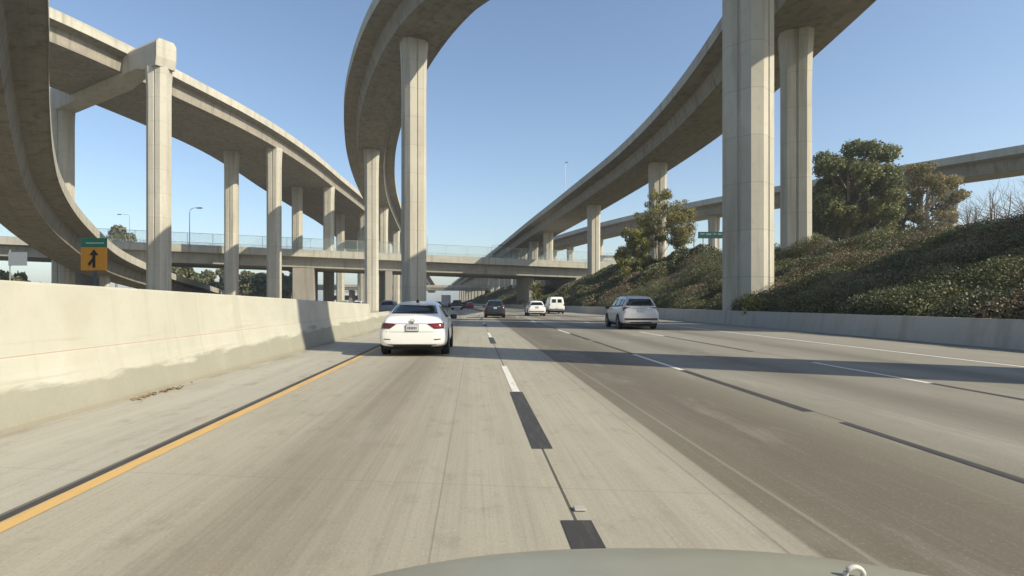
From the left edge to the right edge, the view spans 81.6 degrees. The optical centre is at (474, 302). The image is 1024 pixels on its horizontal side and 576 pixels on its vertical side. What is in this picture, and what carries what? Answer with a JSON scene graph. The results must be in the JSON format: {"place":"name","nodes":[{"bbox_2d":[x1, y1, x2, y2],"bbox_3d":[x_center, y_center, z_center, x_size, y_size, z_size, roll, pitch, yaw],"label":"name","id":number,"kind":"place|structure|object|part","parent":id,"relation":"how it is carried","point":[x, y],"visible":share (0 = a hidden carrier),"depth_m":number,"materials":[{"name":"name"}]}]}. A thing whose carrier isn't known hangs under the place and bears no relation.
{"place":"outdoors","nodes":[
{"label":"outdoors","id":0,"kind":"place"},
{"bbox_2d":[117,214,129,287],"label":"street lamp","id":1,"kind":"object","parent":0,"point":[129,226],"visible":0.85,"depth_m":181.93,"materials":[{"name":"metal"}]},
{"bbox_2d":[0,306,1023,575],"bbox_3d":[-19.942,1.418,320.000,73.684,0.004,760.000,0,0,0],"label":"freeway road","id":2,"kind":"structure","parent":0,"point":[514,430],"depth_m":5.42,"materials":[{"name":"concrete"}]},
{"bbox_2d":[131,382,192,401],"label":"leaf litter","id":3,"kind":"object","parent":2,"relation":"on","point":[152,393],"visible":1,"depth_m":9.14,"materials":[{"name":"brown plant"}]},
{"bbox_2d":[0,280,374,435],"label":"median wall","id":4,"kind":"structure","parent":2,"relation":"on","point":[67,350],"depth_m":8.90,"materials":[{"name":"concrete"}]},
{"bbox_2d":[380,299,456,353],"bbox_3d":[-1.620,0.668,17.734,2.140,1.504,4.721,0,0,0],"label":"sedan car","id":5,"kind":"object","parent":2,"relation":"on","point":[417,325],"visible":1,"depth_m":15.48,"materials":[{"name":"white paint"}]},
{"bbox_3d":[-1.620,0.184,16.335,1.263,0.230,0.803,0,0,0],"label":"rear window","id":6,"kind":"part","parent":5,"relation":"part of","materials":[{"name":"black glass"}]},
{"bbox_2d":[441,295,450,306],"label":"box truck","id":7,"kind":"object","parent":2,"relation":"on","point":[446,298],"visible":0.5,"depth_m":174.95,"materials":[{"name":"paint"}]},
{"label":"rear door","id":8,"kind":"part","parent":7,"relation":"part of","materials":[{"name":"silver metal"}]},
{"bbox_2d":[452,300,462,309],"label":"pickup truck","id":9,"kind":"object","parent":2,"relation":"on","point":[456,303],"visible":1,"depth_m":110.73,"materials":[{"name":"grey paint"}]},
{"bbox_2d":[460,302,467,308],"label":"sedan car","id":10,"kind":"object","parent":2,"relation":"on","point":[465,304],"visible":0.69,"depth_m":132.08,"materials":[{"name":"grey paint"}]},
{"bbox_2d":[483,300,504,317],"bbox_3d":[1.900,0.590,56.080,2.172,1.661,4.575,0,0,0],"label":"sport utility vehicle","id":11,"kind":"object","parent":2,"relation":"on","point":[494,307],"visible":1,"depth_m":53.90,"materials":[{"name":"blue paint"}]},
{"bbox_3d":[1.900,0.096,54.051,1.381,0.337,0.304,0,0,0],"label":"rear window","id":12,"kind":"part","parent":11,"relation":"part of","materials":[{"name":"black glass"}]},
{"bbox_2d":[524,301,545,315],"bbox_3d":[6.450,0.616,63.306,2.172,1.607,4.624,0,0,0],"label":"hatchback car","id":13,"kind":"object","parent":2,"relation":"on","point":[535,307],"visible":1,"depth_m":61.12,"materials":[{"name":"white paint"}]},
{"bbox_3d":[6.450,0.139,61.256,1.381,0.326,0.312,0,0,0],"label":"rear window","id":14,"kind":"part","parent":13,"relation":"part of","materials":[{"name":"black glass"}]},
{"bbox_2d":[543,297,564,313],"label":"cargo van","id":15,"kind":"object","parent":2,"relation":"on","point":[554,304],"visible":0.94,"depth_m":74.04,"materials":[{"name":"white paint"}]},
{"bbox_2d":[573,506,585,510],"bbox_3d":[0.720,1.409,4.050,0.080,0.014,0.080,0,0,0],"label":"pavement marker","id":16,"kind":"object","parent":2,"relation":"on","point":[579,508],"visible":1,"depth_m":4.03,"materials":[{"name":"plastic"}]},
{"bbox_2d":[605,295,658,328],"bbox_3d":[8.670,0.496,33.079,2.310,1.847,4.971,0,0,1],"label":"sport utility vehicle","id":17,"kind":"object","parent":2,"relation":"on","point":[637,311],"visible":1,"depth_m":30.81,"materials":[{"name":"silver metal"}]},
{"bbox_3d":[7.864,0.012,32.230,0.234,0.450,0.970,0,0,1],"label":"side window","id":18,"kind":"part","parent":17,"relation":"part of","materials":[{"name":"grey glass"}]},
{"bbox_3d":[8.625,-0.003,30.868,1.484,0.362,0.320,0,0,1],"label":"rear window","id":19,"kind":"part","parent":17,"relation":"part of","materials":[{"name":"black glass"}]},
{"bbox_2d":[372,548,927,575],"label":"car hood","id":20,"kind":"object","parent":2,"relation":"on","point":[642,562],"visible":1,"depth_m":1.65,"materials":[{"name":"paint"}]},
{"bbox_2d":[474,304,1023,349],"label":"roadside barrier","id":21,"kind":"object","parent":2,"relation":"on","point":[997,333],"visible":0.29,"depth_m":24.17,"materials":[{"name":"concrete"}]},
{"bbox_2d":[0,0,1023,301],"label":"sky","id":22,"kind":"structure","parent":0,"point":[521,90],"materials":[{"name":"blue"}]},
{"bbox_2d":[462,246,1013,318],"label":"embankment","id":23,"kind":"structure","parent":0,"point":[670,275],"depth_m":74.31,"materials":[{"name":"plant"}]},
{"bbox_2d":[527,281,544,300],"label":"palm shrub","id":24,"kind":"object","parent":23,"relation":"on","point":[535,289],"visible":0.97,"depth_m":116.73,"materials":[{"name":"green plant"}]},
{"bbox_2d":[466,244,718,306],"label":"ground cover","id":25,"kind":"object","parent":23,"relation":"on","point":[583,284],"visible":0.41,"depth_m":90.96,"materials":[{"name":"green plant"}]},
{"bbox_2d":[612,227,654,278],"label":"young tree","id":26,"kind":"object","parent":23,"relation":"on","point":[634,238],"visible":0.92,"depth_m":83.25,"materials":[{"name":"green plant"}]},
{"bbox_2d":[626,222,648,257],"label":"young tree","id":27,"kind":"object","parent":23,"relation":"on","point":[641,253],"visible":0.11,"depth_m":98.72,"materials":[{"name":"green plant"}]},
{"bbox_2d":[633,188,681,258],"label":"young tree","id":28,"kind":"object","parent":23,"relation":"on","point":[659,235],"visible":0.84,"depth_m":85.58,"materials":[{"name":"green plant"}]},
{"bbox_2d":[663,199,698,249],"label":"young tree","id":29,"kind":"object","parent":23,"relation":"on","point":[680,236],"visible":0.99,"depth_m":81.27,"materials":[{"name":"green plant"}]},
{"bbox_2d":[698,232,721,248],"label":"guide sign","id":30,"kind":"object","parent":23,"relation":"on","point":[703,235],"visible":0.59,"depth_m":135.00,"materials":[{"name":"metal"}]},
{"bbox_2d":[738,295,775,314],"bbox_3d":[17.303,0.671,35.876,2.253,2.286,2.035,0,0,0],"label":"shrub","id":31,"kind":"object","parent":23,"relation":"on","point":[750,301],"visible":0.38,"depth_m":35.74,"materials":[{"name":"green plant"}]},
{"bbox_2d":[749,295,768,310],"bbox_3d":[17.236,0.681,35.729,1.465,2.278,1.762,0,0,31],"label":"shrub","id":32,"kind":"object","parent":23,"relation":"on","point":[759,305],"visible":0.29,"depth_m":35.32,"materials":[{"name":"green plant"}]},
{"bbox_2d":[519,145,1023,260],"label":"flyover ramp","id":33,"kind":"structure","parent":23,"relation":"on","point":[1007,162],"depth_m":104.80,"materials":[{"name":"concrete"}]},
{"bbox_2d":[597,211,1023,318],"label":"ground cover","id":34,"kind":"object","parent":23,"relation":"on","point":[996,269],"visible":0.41,"depth_m":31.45,"materials":[{"name":"green plant"}]},
{"bbox_2d":[812,138,907,241],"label":"eucalyptus tree","id":35,"kind":"object","parent":23,"relation":"on","point":[844,206],"visible":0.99,"depth_m":73.55,"materials":[{"name":"green plant"}]},
{"bbox_2d":[873,197,912,235],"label":"eucalyptus tree","id":36,"kind":"object","parent":23,"relation":"on","point":[901,222],"visible":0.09,"depth_m":83.07,"materials":[{"name":"green plant"}]},
{"bbox_2d":[895,161,971,236],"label":"eucalyptus tree","id":37,"kind":"object","parent":23,"relation":"on","point":[938,185],"visible":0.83,"depth_m":78.60,"materials":[{"name":"green plant"}]},
{"bbox_2d":[929,195,999,229],"bbox_3d":[49.810,-7.996,60.175,6.859,6.710,5.786,0,0,40],"label":"bare shrub","id":38,"kind":"object","parent":23,"relation":"on","point":[967,219],"visible":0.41,"depth_m":60.00,"materials":[{"name":"brown plant"}]},
{"bbox_2d":[939,176,1023,225],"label":"bare shrub","id":39,"kind":"object","parent":23,"relation":"on","point":[991,217],"visible":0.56,"depth_m":52.23,"materials":[{"name":"brown plant"}]},
{"bbox_2d":[979,179,1023,217],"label":"bare shrub","id":40,"kind":"object","parent":23,"relation":"on","point":[1012,203],"visible":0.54,"depth_m":46.60,"materials":[{"name":"brown plant"}]},
{"label":"ground","id":41,"kind":"structure","parent":0,"visible":0},
{"bbox_2d":[0,269,24,280],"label":"distant tree","id":42,"kind":"object","parent":41,"relation":"on","point":[4,275],"visible":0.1,"depth_m":100.61,"materials":[{"name":"green plant"}]},
{"bbox_2d":[8,250,26,280],"bbox_3d":[-46.297,-1.966,60.080,1.900,6.771,0.160,0,0,0],"label":"sign back","id":43,"kind":"object","parent":41,"relation":"on","point":[17,258],"visible":0.87,"depth_m":60.00,"materials":[{"name":"metal"}]},
{"bbox_2d":[13,271,30,281],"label":"distant tree","id":44,"kind":"object","parent":41,"relation":"on","point":[23,275],"visible":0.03,"depth_m":104.22,"materials":[{"name":"green plant"}]},
{"bbox_2d":[0,0,240,295],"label":"flyover ramp","id":45,"kind":"structure","parent":41,"relation":"on","point":[41,212],"depth_m":51.70,"materials":[{"name":"concrete"}]},
{"bbox_2d":[106,225,136,287],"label":"pine tree","id":46,"kind":"object","parent":41,"relation":"on","point":[113,227],"visible":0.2,"depth_m":188.60,"materials":[{"name":"green plant"}]},
{"bbox_2d":[172,267,195,278],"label":"distant tree","id":47,"kind":"object","parent":41,"relation":"on","point":[189,272],"visible":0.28,"depth_m":213.02,"materials":[{"name":"green plant"}]},
{"bbox_2d":[194,269,219,282],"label":"distant tree","id":48,"kind":"object","parent":41,"relation":"on","point":[198,277],"visible":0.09,"depth_m":260.19,"materials":[{"name":"green plant"}]},
{"bbox_2d":[199,272,220,284],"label":"distant tree","id":49,"kind":"object","parent":41,"relation":"on","point":[208,279],"visible":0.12,"depth_m":246.49,"materials":[{"name":"green plant"}]},
{"bbox_2d":[49,7,391,301],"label":"flyover ramp","id":50,"kind":"structure","parent":41,"relation":"on","point":[156,92],"depth_m":92.24,"materials":[{"name":"concrete"}]},
{"bbox_2d":[207,268,239,289],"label":"distant tree","id":51,"kind":"object","parent":41,"relation":"on","point":[216,274],"visible":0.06,"depth_m":248.19,"materials":[{"name":"green plant"}]},
{"bbox_2d":[215,269,252,289],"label":"distant tree","id":52,"kind":"object","parent":41,"relation":"on","point":[246,276],"visible":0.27,"depth_m":244.30,"materials":[{"name":"green plant"}]},
{"bbox_2d":[239,277,254,295],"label":"distant tree","id":53,"kind":"object","parent":41,"relation":"on","point":[244,292],"visible":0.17,"depth_m":248.73,"materials":[{"name":"green plant"}]},
{"bbox_2d":[239,270,265,290],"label":"distant tree","id":54,"kind":"object","parent":41,"relation":"on","point":[241,275],"visible":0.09,"depth_m":252.73,"materials":[{"name":"green plant"}]},
{"bbox_2d":[249,273,283,296],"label":"distant tree","id":55,"kind":"object","parent":41,"relation":"on","point":[258,286],"visible":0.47,"depth_m":227.30,"materials":[{"name":"green plant"}]},
{"bbox_2d":[282,271,291,298],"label":"distant tree","id":56,"kind":"object","parent":41,"relation":"on","point":[286,279],"visible":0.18,"depth_m":254.44,"materials":[{"name":"green plant"}]},
{"bbox_2d":[0,236,615,303],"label":"street bridge","id":57,"kind":"structure","parent":41,"relation":"on","point":[305,267],"depth_m":131.00,"materials":[{"name":"concrete"}]},
{"bbox_2d":[189,207,201,243],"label":"street lamp","id":58,"kind":"object","parent":57,"relation":"on","point":[189,221],"visible":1,"depth_m":122.85,"materials":[{"name":"metal"}]},
{"bbox_2d":[0,225,667,262],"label":"fence","id":59,"kind":"object","parent":57,"relation":"on","point":[187,236],"visible":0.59,"depth_m":129.28,"materials":[{"name":"metal"}]},
{"bbox_2d":[107,238,612,262],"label":"fence","id":60,"kind":"object","parent":57,"relation":"on","point":[361,251],"visible":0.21,"depth_m":150.82,"materials":[{"name":"metal"}]},
{"bbox_2d":[334,291,356,301],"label":"building","id":61,"kind":"structure","parent":41,"relation":"on","point":[346,295],"depth_m":429.95,"materials":[{"name":"beige paint"}]},
{"bbox_2d":[345,295,356,299],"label":"window","id":62,"kind":"structure","parent":61,"relation":"in","point":[346,296],"depth_m":429.95,"materials":[{"name":"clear glass"}]},
{"bbox_2d":[371,311,390,329],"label":"median barrier","id":63,"kind":"object","parent":41,"relation":"on","point":[378,318],"depth_m":32.77,"materials":[{"name":"concrete"}]},
{"bbox_2d":[318,285,489,302],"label":"distant bridge","id":64,"kind":"structure","parent":41,"relation":"on","point":[351,288],"depth_m":293.97,"materials":[{"name":"concrete"}]},
{"bbox_2d":[344,0,773,310],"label":"flyover ramp","id":65,"kind":"structure","parent":41,"relation":"on","point":[398,45],"depth_m":63.23,"materials":[{"name":"concrete"}]},
{"bbox_2d":[600,255,615,262],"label":"building","id":66,"kind":"structure","parent":41,"relation":"on","point":[603,257],"depth_m":178.00,"materials":[{"name":"beige paint"}]},
{"bbox_2d":[451,0,875,300],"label":"flyover ramp","id":67,"kind":"structure","parent":41,"relation":"on","point":[682,122],"depth_m":70.85,"materials":[{"name":"concrete"}]},
{"label":"opposite carriageway","id":68,"kind":"structure","parent":0,"visible":0},
{"bbox_2d":[81,238,106,285],"bbox_3d":[-17.360,-0.729,27.054,1.200,4.417,0.132,0,0,0],"label":"merge sign","id":69,"kind":"object","parent":68,"relation":"on","point":[94,254],"visible":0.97,"depth_m":27.00,"materials":[{"name":"metal"}]},
{"bbox_2d":[379,300,397,311],"bbox_3d":[-8.985,0.590,63.281,1.888,1.661,4.574,0,0,0],"label":"sport utility vehicle","id":70,"kind":"object","parent":68,"relation":"on","point":[387,305],"visible":0.52,"depth_m":61.09,"materials":[{"name":"grey paint"}]},
{"bbox_3d":[-8.985,0.096,61.251,1.381,0.337,0.304,0,0,0],"label":"rear window","id":71,"kind":"part","parent":70,"relation":"part of","materials":[{"name":"black glass"}]}
]}

